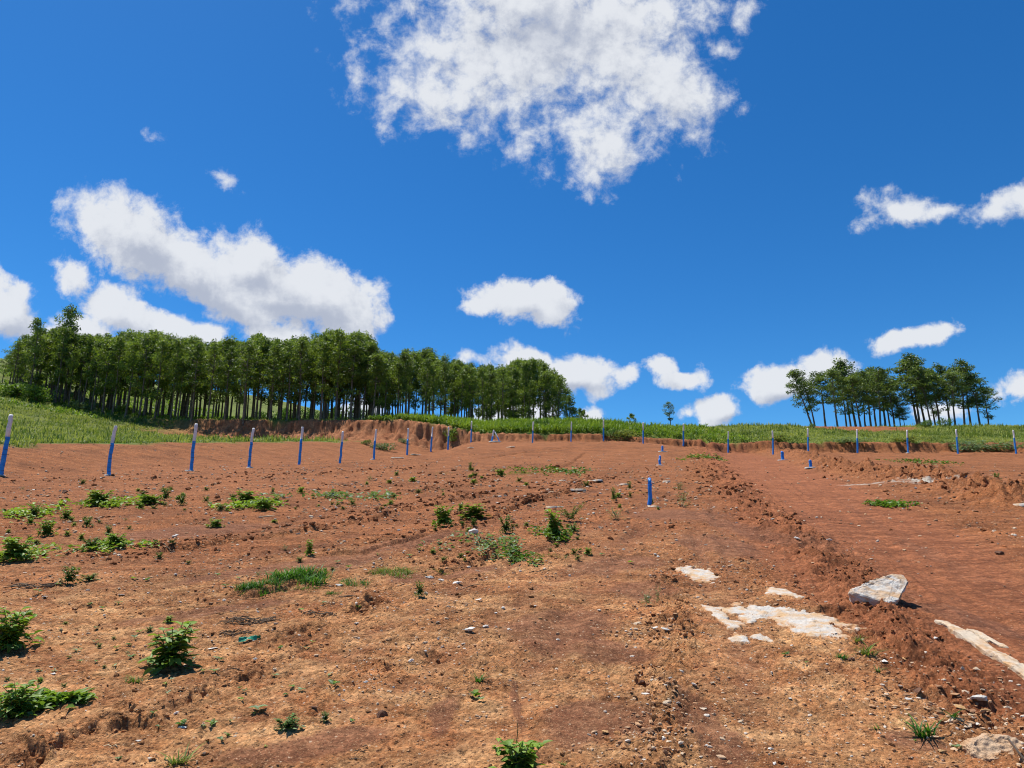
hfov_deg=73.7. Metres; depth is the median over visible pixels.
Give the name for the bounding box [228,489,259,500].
weed
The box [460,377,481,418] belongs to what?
eucalyptus tree
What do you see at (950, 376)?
eucalyptus tree
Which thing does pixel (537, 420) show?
bush
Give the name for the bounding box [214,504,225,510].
weed
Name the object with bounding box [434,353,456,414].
eucalyptus tree
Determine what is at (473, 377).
eucalyptus tree
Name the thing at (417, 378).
eucalyptus tree
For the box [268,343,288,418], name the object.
eucalyptus tree
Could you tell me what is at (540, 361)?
eucalyptus tree
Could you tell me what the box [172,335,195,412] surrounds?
eucalyptus tree
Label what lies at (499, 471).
weed
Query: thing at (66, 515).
weed
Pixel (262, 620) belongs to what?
brushwood
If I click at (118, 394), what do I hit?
eucalyptus tree
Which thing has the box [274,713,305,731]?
weed
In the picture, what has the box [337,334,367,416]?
eucalyptus tree
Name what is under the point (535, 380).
eucalyptus tree
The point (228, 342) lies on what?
eucalyptus tree
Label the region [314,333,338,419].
eucalyptus tree
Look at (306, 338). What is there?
eucalyptus tree
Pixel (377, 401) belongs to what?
eucalyptus tree
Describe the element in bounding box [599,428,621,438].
bush
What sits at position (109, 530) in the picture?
weed
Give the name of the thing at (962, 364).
eucalyptus tree
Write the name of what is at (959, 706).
stone
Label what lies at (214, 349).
eucalyptus tree
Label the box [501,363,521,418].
eucalyptus tree
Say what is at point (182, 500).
weed
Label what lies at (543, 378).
eucalyptus tree
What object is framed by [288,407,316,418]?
bush
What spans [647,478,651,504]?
marker peg
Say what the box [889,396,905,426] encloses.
eucalyptus tree
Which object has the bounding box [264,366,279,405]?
eucalyptus tree
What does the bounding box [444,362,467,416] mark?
eucalyptus tree
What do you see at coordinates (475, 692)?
seedling
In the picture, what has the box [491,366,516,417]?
eucalyptus tree
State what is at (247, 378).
eucalyptus tree
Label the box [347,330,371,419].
eucalyptus tree
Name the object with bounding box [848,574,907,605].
boulder
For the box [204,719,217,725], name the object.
seedling
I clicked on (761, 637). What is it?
bedrock
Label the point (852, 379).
eucalyptus tree
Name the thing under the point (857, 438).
fence post
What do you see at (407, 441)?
fence post
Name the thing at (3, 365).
eucalyptus tree
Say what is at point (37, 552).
weed patch
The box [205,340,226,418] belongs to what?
eucalyptus tree
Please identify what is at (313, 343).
eucalyptus tree
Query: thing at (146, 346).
eucalyptus tree
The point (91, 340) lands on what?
eucalyptus tree
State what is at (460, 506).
weed
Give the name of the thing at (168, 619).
weed
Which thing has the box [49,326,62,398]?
eucalyptus tree
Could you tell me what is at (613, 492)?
weed
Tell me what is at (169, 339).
eucalyptus tree
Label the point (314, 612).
brushwood
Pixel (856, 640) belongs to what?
grass tuft
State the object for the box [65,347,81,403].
eucalyptus tree
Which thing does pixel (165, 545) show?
twig
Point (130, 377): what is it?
eucalyptus tree
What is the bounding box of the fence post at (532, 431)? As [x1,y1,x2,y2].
[532,422,533,442]
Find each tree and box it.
[0,354,9,381]
[1,341,29,383]
[5,351,24,385]
[5,353,16,384]
[12,337,36,383]
[16,334,29,379]
[20,317,51,389]
[26,327,41,388]
[27,333,52,388]
[30,338,51,384]
[44,330,54,393]
[46,328,68,396]
[48,325,69,402]
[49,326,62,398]
[49,326,75,402]
[51,303,83,401]
[59,330,80,401]
[64,347,79,399]
[65,342,81,399]
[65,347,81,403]
[73,333,94,401]
[73,334,98,403]
[75,335,84,400]
[79,335,99,404]
[81,338,100,404]
[83,336,109,409]
[84,341,106,409]
[91,338,124,413]
[93,333,113,407]
[96,336,116,408]
[99,338,116,398]
[102,330,128,407]
[103,335,130,414]
[107,352,131,409]
[110,339,134,410]
[117,369,132,407]
[120,328,136,405]
[120,337,146,416]
[124,330,153,412]
[126,330,141,405]
[131,330,164,415]
[131,332,159,417]
[135,353,157,399]
[136,350,143,412]
[138,333,168,415]
[139,329,167,411]
[142,333,164,414]
[148,337,172,418]
[153,339,176,415]
[158,332,178,414]
[160,349,172,415]
[163,336,190,416]
[164,338,185,419]
[167,381,176,414]
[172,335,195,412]
[172,351,191,419]
[179,335,205,416]
[179,339,205,418]
[179,376,185,415]
[181,343,208,417]
[182,340,212,421]
[189,358,209,416]
[195,342,204,416]
[195,342,209,416]
[198,342,225,419]
[198,348,213,404]
[199,346,214,416]
[201,338,216,410]
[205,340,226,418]
[211,338,224,416]
[215,336,241,417]
[216,345,240,419]
[216,378,226,416]
[219,388,224,417]
[223,335,242,417]
[229,340,250,416]
[229,343,240,416]
[230,338,267,424]
[231,340,241,418]
[234,353,254,418]
[239,338,256,417]
[246,341,250,418]
[247,333,263,416]
[249,331,270,417]
[249,341,271,417]
[250,337,270,418]
[252,335,280,419]
[259,344,285,419]
[261,341,276,418]
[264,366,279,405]
[265,338,275,418]
[266,337,285,417]
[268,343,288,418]
[269,339,294,418]
[271,378,291,405]
[274,344,303,420]
[275,339,293,418]
[285,335,299,418]
[286,336,315,419]
[287,338,305,417]
[288,339,313,418]
[291,334,311,418]
[301,341,314,418]
[302,339,320,418]
[303,345,322,418]
[307,335,320,405]
[307,337,324,415]
[310,341,333,419]
[311,329,329,415]
[311,337,334,417]
[314,329,344,418]
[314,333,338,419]
[324,329,352,418]
[324,333,349,418]
[326,333,335,418]
[330,369,347,405]
[333,333,355,418]
[335,339,370,418]
[337,333,349,418]
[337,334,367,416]
[341,371,349,417]
[345,393,365,414]
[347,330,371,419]
[347,334,366,419]
[350,329,368,418]
[353,335,368,418]
[357,330,376,410]
[357,340,381,417]
[361,338,381,413]
[361,341,376,418]
[361,353,390,417]
[362,349,379,415]
[363,349,381,415]
[366,357,391,414]
[374,356,389,414]
[375,353,391,415]
[377,366,399,414]
[379,350,395,404]
[382,350,394,404]
[387,351,397,414]
[387,360,409,413]
[389,356,397,413]
[392,359,407,413]
[396,350,415,413]
[397,348,421,398]
[406,355,420,414]
[407,351,421,411]
[410,350,422,413]
[413,348,433,413]
[415,359,434,413]
[418,353,438,400]
[419,358,436,414]
[422,361,443,414]
[424,353,439,414]
[425,347,436,393]
[427,354,439,412]
[432,361,444,409]
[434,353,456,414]
[435,365,448,414]
[436,360,454,414]
[442,382,462,415]
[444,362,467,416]
[446,360,459,415]
[447,358,467,413]
[450,362,469,416]
[453,370,471,416]
[458,363,481,418]
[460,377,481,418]
[462,369,473,417]
[464,362,476,413]
[473,364,490,416]
[473,365,485,417]
[475,367,490,418]
[478,374,495,419]
[481,371,500,418]
[481,372,495,419]
[486,364,499,419]
[489,369,505,418]
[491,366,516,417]
[495,364,508,418]
[498,385,512,418]
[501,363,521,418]
[505,377,521,418]
[508,357,524,417]
[509,366,522,417]
[511,358,531,414]
[516,359,532,417]
[520,357,541,418]
[521,380,537,417]
[524,358,539,407]
[527,360,542,417]
[535,359,549,417]
[535,372,555,417]
[536,370,556,417]
[537,369,557,417]
[538,362,552,410]
[541,375,566,418]
[548,367,562,419]
[550,378,568,417]
[551,373,568,415]
[561,388,574,416]
[563,395,575,417]
[567,407,579,418]
[576,407,583,418]
[580,409,588,417]
[626,413,636,424]
[662,401,674,424]
[784,369,816,423]
[792,377,820,424]
[802,370,837,425]
[814,368,846,426]
[824,365,858,425]
[827,376,854,426]
[830,357,864,426]
[838,375,871,426]
[849,368,881,425]
[853,375,871,426]
[862,369,899,425]
[863,366,895,425]
[864,366,882,426]
[869,381,897,425]
[874,382,908,425]
[885,359,925,425]
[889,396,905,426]
[893,352,936,423]
[895,362,938,421]
[895,406,909,424]
[904,364,939,424]
[914,375,943,422]
[917,368,950,421]
[930,362,960,424]
[935,371,970,425]
[940,358,979,424]
[948,365,982,423]
[958,372,991,424]
[975,387,1002,423]
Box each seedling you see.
[175,719,186,724]
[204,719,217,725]
[249,704,267,708]
[328,679,340,683]
[468,689,481,695]
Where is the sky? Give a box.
[0,0,1023,426]
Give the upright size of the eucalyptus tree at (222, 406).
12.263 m
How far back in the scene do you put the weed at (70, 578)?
6.66 m
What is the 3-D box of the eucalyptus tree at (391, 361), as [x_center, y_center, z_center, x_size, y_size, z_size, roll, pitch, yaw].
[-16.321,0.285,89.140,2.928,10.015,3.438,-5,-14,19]
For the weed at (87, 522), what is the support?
on the ground at (968, 590)
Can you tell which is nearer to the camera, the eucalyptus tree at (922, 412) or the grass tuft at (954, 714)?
the grass tuft at (954, 714)
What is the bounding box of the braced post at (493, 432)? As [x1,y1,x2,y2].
[489,430,500,441]
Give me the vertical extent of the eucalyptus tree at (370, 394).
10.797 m
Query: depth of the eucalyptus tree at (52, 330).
102.96 m
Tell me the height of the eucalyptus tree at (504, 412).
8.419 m
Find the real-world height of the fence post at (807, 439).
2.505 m
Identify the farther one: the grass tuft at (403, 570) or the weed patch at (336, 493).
the weed patch at (336, 493)
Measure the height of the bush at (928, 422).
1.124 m
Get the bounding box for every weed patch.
[0,504,68,522]
[0,543,102,561]
[0,687,97,718]
[23,493,159,507]
[37,537,159,553]
[208,496,287,510]
[259,489,401,501]
[418,530,524,560]
[491,546,543,566]
[507,464,595,476]
[527,525,579,544]
[676,452,726,460]
[862,499,921,507]
[876,458,963,465]
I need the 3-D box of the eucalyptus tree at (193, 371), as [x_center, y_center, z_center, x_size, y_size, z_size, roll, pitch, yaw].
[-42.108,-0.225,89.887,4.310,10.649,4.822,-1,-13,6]
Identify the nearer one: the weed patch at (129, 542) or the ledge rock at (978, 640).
the ledge rock at (978, 640)
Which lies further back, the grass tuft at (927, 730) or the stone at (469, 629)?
the stone at (469, 629)
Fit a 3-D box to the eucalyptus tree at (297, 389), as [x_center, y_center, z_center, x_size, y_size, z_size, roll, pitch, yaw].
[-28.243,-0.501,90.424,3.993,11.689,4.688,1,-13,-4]
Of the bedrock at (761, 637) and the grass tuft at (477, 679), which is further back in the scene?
the bedrock at (761, 637)
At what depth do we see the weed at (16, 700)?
3.51 m
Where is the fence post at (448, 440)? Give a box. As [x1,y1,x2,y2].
[447,427,448,449]
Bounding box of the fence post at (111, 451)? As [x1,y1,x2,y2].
[104,426,116,475]
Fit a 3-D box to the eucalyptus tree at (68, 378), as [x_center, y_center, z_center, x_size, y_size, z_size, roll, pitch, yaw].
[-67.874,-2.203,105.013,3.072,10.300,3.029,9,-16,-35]
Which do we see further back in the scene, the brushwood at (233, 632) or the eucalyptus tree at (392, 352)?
the eucalyptus tree at (392, 352)
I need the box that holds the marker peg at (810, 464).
[805,460,814,468]
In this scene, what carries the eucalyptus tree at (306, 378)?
on the ground at (968, 590)
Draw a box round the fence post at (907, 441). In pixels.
[906,430,908,452]
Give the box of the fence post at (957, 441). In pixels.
[955,429,958,453]
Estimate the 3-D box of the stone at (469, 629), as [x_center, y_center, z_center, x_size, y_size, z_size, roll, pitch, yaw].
[-0.311,1.821,5.075,0.082,0.032,0.052,-14,-22,22]
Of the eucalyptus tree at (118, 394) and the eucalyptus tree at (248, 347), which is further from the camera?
the eucalyptus tree at (118, 394)
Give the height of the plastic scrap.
0.038 m
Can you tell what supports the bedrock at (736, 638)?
on the ground at (968, 590)
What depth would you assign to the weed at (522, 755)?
2.89 m
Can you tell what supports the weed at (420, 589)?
on the ground at (968, 590)
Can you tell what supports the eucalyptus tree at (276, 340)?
on the ground at (968, 590)
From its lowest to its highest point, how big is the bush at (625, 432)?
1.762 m
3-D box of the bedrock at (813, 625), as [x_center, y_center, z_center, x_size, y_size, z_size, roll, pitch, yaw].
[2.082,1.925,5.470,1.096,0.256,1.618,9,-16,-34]
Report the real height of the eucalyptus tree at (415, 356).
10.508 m
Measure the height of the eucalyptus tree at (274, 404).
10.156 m
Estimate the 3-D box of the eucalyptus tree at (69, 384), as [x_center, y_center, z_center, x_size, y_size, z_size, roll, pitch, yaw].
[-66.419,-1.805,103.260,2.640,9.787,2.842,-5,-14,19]
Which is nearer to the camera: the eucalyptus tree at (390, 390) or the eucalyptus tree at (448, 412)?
the eucalyptus tree at (390, 390)
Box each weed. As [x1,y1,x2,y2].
[0,536,34,561]
[0,606,44,653]
[0,679,43,722]
[23,503,42,517]
[25,518,34,523]
[35,517,58,536]
[57,566,82,584]
[59,508,74,519]
[80,573,100,580]
[81,489,114,505]
[81,516,94,526]
[81,537,99,549]
[103,533,126,545]
[105,524,113,534]
[134,494,163,504]
[134,502,144,508]
[138,621,201,675]
[154,552,162,558]
[161,486,173,499]
[164,615,174,622]
[177,493,187,504]
[205,518,223,526]
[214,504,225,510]
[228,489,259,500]
[248,496,276,510]
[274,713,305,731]
[296,487,304,492]
[304,539,314,555]
[320,711,331,722]
[414,579,426,596]
[431,504,455,526]
[458,501,462,511]
[458,503,490,517]
[488,722,552,767]
[495,468,505,475]
[499,514,514,533]
[543,509,565,537]
[555,503,586,519]
[569,522,578,532]
[584,547,591,554]
[606,507,625,519]
[611,487,615,499]
[641,590,652,604]
[655,583,660,601]
[677,488,691,503]
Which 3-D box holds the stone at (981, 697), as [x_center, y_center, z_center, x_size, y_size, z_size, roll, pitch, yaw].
[2.566,1.728,3.756,0.084,0.034,0.062,-8,-15,28]
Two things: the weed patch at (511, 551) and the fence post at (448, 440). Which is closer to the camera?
the weed patch at (511, 551)
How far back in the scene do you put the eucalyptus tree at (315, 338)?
89.62 m
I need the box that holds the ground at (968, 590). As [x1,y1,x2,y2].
[0,358,1023,767]
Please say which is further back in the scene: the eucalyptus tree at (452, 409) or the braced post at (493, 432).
the eucalyptus tree at (452, 409)
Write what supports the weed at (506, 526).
on the ground at (968, 590)
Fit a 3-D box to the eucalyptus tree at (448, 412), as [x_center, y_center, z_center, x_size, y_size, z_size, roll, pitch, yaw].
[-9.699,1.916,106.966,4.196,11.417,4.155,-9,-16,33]
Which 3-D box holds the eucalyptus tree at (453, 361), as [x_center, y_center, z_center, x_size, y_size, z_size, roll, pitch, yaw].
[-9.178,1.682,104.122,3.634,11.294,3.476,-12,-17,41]
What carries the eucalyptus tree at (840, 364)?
on the ground at (968, 590)
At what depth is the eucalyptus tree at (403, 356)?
84.33 m
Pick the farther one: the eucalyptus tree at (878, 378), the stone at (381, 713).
the eucalyptus tree at (878, 378)
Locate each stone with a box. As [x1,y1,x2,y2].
[376,710,387,717]
[464,627,475,630]
[468,528,478,533]
[571,489,585,490]
[663,700,671,704]
[910,688,921,692]
[954,704,965,708]
[970,695,987,700]
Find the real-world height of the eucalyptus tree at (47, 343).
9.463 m
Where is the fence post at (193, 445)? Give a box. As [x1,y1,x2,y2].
[185,423,197,470]
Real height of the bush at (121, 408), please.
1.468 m
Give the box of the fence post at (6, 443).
[0,414,12,475]
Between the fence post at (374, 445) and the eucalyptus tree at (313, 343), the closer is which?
the fence post at (374, 445)
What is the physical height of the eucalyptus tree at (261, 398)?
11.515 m
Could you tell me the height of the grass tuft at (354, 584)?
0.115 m
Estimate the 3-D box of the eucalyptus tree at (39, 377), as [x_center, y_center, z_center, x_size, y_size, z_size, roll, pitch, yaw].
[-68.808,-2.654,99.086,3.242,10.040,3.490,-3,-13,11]
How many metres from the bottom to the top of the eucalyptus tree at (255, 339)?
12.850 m
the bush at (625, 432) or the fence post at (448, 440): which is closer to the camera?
the fence post at (448, 440)
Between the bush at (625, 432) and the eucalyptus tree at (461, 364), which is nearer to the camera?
the bush at (625, 432)
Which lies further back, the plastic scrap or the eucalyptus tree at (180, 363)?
the eucalyptus tree at (180, 363)
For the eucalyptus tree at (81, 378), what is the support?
on the ground at (968, 590)
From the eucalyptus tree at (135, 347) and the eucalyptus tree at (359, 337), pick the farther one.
the eucalyptus tree at (135, 347)
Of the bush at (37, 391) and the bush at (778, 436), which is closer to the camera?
the bush at (778, 436)
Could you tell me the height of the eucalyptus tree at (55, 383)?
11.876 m
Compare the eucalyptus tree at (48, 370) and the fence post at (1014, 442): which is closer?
the fence post at (1014, 442)
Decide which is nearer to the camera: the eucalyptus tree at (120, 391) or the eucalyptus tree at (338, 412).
the eucalyptus tree at (338, 412)
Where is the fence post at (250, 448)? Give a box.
[246,428,254,467]
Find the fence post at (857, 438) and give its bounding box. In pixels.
[856,429,857,452]
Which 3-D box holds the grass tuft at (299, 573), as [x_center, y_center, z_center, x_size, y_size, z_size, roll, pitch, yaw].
[-2.168,1.949,6.990,0.989,0.224,1.077,0,-13,0]
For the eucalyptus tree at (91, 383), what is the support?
on the ground at (968, 590)
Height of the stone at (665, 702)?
0.023 m
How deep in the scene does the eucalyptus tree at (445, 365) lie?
90.42 m
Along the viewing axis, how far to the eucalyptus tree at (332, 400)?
87.77 m
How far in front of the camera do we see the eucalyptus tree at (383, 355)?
83.80 m
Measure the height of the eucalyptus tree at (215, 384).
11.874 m
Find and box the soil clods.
[2,457,1023,767]
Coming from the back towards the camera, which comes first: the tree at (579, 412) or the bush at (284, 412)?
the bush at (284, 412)
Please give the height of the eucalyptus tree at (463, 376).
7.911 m
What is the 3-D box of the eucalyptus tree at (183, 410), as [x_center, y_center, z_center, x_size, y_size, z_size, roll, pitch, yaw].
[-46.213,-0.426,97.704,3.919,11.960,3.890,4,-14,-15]
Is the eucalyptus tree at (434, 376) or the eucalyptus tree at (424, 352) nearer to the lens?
the eucalyptus tree at (434, 376)
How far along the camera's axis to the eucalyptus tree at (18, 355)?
102.02 m
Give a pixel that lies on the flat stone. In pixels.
(578, 489)
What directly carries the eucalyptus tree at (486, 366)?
on the ground at (968, 590)
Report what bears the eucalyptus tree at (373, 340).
on the ground at (968, 590)
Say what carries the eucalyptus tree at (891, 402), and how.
on the ground at (968, 590)
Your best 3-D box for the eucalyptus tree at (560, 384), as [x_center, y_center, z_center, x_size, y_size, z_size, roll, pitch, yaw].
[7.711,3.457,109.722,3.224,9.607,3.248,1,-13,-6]
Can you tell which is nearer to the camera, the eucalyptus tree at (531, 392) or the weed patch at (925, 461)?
the weed patch at (925, 461)
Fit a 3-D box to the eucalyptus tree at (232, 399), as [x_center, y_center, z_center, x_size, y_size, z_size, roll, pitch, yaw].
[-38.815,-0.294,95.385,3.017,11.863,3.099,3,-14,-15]
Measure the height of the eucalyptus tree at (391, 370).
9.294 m
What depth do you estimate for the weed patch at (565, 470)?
28.44 m
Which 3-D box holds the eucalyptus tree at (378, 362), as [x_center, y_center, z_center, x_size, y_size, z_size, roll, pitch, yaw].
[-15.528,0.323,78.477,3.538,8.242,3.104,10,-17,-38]
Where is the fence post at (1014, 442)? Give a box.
[1012,430,1016,453]
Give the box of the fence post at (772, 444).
[772,431,773,454]
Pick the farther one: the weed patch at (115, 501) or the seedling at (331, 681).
the weed patch at (115, 501)
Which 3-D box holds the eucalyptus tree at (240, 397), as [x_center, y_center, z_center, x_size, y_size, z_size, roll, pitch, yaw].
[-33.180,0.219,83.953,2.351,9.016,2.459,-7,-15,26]
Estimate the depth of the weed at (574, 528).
10.26 m
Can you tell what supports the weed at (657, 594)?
on the ground at (968, 590)
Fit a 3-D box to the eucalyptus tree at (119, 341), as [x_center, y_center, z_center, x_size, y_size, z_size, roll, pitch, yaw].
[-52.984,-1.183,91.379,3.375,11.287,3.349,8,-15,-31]
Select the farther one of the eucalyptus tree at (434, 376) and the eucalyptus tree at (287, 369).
the eucalyptus tree at (434, 376)
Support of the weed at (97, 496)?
on the ground at (968, 590)
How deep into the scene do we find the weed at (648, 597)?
5.88 m
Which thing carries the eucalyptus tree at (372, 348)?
on the ground at (968, 590)
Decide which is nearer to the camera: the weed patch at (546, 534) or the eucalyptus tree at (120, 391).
the weed patch at (546, 534)
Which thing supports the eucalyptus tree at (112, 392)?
on the ground at (968, 590)
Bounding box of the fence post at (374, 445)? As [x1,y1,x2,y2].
[370,429,376,459]
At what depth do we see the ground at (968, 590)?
6.00 m
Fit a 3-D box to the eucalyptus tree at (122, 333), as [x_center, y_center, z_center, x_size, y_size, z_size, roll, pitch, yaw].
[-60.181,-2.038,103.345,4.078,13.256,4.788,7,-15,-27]
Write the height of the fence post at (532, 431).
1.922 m
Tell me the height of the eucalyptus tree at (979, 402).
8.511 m
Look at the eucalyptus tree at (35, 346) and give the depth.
107.78 m
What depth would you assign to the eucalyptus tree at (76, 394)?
106.31 m
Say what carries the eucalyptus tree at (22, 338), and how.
on the ground at (968, 590)
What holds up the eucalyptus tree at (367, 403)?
on the ground at (968, 590)
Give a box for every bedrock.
[674,565,719,583]
[701,602,865,640]
[727,632,750,644]
[750,633,773,641]
[765,586,804,599]
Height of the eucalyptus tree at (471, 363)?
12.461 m
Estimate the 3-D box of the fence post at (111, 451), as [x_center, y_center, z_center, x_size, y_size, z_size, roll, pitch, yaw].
[-15.352,2.607,26.272,0.387,2.062,0.287,11,-17,-40]
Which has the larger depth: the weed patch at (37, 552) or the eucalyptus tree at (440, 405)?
the eucalyptus tree at (440, 405)
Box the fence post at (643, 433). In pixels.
[642,422,643,443]
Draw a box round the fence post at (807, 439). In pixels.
[807,428,808,450]
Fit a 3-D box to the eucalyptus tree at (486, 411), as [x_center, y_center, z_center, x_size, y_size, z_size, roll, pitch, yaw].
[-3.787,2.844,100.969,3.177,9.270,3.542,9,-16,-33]
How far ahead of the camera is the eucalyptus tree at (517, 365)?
108.91 m
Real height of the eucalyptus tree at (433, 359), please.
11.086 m
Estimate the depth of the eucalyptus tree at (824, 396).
98.86 m
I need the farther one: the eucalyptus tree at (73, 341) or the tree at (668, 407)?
the eucalyptus tree at (73, 341)
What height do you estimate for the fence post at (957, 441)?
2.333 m
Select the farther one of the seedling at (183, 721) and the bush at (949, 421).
the bush at (949, 421)
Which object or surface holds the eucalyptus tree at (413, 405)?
on the ground at (968, 590)
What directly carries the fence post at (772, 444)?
on the ground at (968, 590)
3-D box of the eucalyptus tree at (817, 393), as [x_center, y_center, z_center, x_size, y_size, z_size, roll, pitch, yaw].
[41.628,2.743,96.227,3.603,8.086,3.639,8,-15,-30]
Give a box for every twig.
[152,542,174,551]
[348,744,367,759]
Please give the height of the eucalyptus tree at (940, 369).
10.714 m
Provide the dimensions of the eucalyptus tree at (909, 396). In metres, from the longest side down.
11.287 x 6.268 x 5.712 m
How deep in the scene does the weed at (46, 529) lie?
9.99 m
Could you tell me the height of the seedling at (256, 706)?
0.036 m
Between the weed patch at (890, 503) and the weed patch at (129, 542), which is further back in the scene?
the weed patch at (890, 503)
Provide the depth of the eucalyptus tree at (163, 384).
91.74 m
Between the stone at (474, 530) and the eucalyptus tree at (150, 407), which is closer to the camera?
the stone at (474, 530)
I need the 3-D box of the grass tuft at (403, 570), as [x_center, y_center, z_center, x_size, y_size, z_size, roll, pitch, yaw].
[-1.201,1.997,7.277,0.788,0.144,0.599,-9,-16,35]
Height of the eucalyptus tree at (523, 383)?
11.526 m
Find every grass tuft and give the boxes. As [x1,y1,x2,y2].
[124,674,146,682]
[156,742,203,765]
[229,576,292,597]
[262,563,335,586]
[276,585,317,592]
[338,576,368,586]
[363,565,418,578]
[471,673,486,682]
[493,471,563,475]
[845,641,889,656]
[847,634,870,642]
[885,715,943,738]
[935,708,964,719]
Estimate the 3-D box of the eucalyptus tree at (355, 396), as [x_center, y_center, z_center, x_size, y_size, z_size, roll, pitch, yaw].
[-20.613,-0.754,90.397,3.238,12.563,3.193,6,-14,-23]
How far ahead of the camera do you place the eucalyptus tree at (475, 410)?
104.56 m
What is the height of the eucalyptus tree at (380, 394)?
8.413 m
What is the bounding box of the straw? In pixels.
[1007,738,1023,759]
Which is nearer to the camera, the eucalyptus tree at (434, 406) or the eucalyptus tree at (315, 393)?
the eucalyptus tree at (315, 393)
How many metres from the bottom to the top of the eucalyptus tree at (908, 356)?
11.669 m
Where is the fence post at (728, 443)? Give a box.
[727,431,728,452]
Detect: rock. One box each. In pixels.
[934,620,1023,679]
[958,733,1023,760]
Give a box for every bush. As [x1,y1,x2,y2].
[0,382,41,398]
[17,384,55,401]
[63,400,99,410]
[109,404,137,412]
[257,411,276,418]
[274,407,289,418]
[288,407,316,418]
[329,404,344,418]
[340,404,353,418]
[361,440,371,444]
[370,443,396,450]
[444,427,461,441]
[530,418,549,425]
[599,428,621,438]
[610,428,644,440]
[761,433,795,440]
[824,437,872,443]
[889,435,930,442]
[917,420,932,426]
[934,417,953,426]
[950,438,990,451]
[974,441,1023,450]
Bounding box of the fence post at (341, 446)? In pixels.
[339,431,343,462]
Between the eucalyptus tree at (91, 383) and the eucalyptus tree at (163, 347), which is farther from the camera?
the eucalyptus tree at (91, 383)
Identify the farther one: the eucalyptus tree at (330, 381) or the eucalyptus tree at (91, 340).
the eucalyptus tree at (91, 340)
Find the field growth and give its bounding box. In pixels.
[0,368,344,424]
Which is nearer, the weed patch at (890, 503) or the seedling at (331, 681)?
the seedling at (331, 681)
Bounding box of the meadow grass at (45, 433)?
[0,386,1023,447]
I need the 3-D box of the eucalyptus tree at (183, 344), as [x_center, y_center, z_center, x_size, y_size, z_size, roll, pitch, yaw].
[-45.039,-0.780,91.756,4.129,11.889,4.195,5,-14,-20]
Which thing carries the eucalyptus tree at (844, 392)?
on the ground at (968, 590)
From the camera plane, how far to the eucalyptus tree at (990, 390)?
98.59 m
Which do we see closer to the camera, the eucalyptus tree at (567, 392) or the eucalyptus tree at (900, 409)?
the eucalyptus tree at (900, 409)
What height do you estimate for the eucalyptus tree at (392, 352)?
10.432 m
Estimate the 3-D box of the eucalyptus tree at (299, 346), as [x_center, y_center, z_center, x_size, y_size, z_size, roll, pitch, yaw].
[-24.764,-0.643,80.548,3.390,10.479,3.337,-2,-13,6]
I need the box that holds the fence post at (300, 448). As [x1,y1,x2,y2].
[298,427,303,464]
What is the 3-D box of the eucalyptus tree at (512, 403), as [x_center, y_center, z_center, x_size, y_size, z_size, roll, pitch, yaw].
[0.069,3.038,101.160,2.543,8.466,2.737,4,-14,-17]
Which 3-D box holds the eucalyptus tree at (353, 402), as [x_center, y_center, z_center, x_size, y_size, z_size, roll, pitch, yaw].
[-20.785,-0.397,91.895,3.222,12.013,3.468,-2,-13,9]
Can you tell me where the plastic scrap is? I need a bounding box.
[238,635,260,641]
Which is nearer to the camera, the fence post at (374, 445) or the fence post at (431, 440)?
the fence post at (374, 445)
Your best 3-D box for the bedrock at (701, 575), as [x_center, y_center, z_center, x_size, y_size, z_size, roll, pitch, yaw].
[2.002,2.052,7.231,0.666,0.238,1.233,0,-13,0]
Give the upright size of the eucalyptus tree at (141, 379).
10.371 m
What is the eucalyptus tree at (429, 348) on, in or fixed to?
on the ground at (968, 590)
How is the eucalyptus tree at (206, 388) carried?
on the ground at (968, 590)
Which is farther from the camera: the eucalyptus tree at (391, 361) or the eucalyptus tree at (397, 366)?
the eucalyptus tree at (391, 361)
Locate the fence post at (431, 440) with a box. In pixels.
[430,427,432,451]
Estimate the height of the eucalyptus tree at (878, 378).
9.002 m
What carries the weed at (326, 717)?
on the ground at (968, 590)
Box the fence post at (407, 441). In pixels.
[406,428,408,454]
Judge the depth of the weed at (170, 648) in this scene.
4.26 m
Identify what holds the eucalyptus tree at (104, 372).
on the ground at (968, 590)
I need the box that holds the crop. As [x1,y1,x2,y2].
[366,412,755,441]
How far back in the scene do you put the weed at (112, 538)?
8.77 m
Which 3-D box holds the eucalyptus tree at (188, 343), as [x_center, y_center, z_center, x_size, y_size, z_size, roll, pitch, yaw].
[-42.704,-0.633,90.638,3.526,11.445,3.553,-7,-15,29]
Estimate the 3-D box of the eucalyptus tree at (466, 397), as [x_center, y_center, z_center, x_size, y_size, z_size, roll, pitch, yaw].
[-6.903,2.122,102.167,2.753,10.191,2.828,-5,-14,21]
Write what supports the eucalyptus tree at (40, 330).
on the ground at (968, 590)
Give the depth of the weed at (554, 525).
9.73 m
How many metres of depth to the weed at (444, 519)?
10.82 m
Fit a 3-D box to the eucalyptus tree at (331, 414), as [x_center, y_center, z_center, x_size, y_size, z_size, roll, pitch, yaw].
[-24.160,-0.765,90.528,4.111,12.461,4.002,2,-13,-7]
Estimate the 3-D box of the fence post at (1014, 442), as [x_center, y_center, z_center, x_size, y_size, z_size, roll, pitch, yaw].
[44.478,5.181,60.423,0.213,2.242,0.162,0,-13,0]
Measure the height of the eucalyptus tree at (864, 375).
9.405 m
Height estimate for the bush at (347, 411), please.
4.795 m
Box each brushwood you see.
[3,582,64,588]
[217,615,281,624]
[219,628,253,635]
[301,610,336,619]
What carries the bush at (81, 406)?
on the ground at (968, 590)

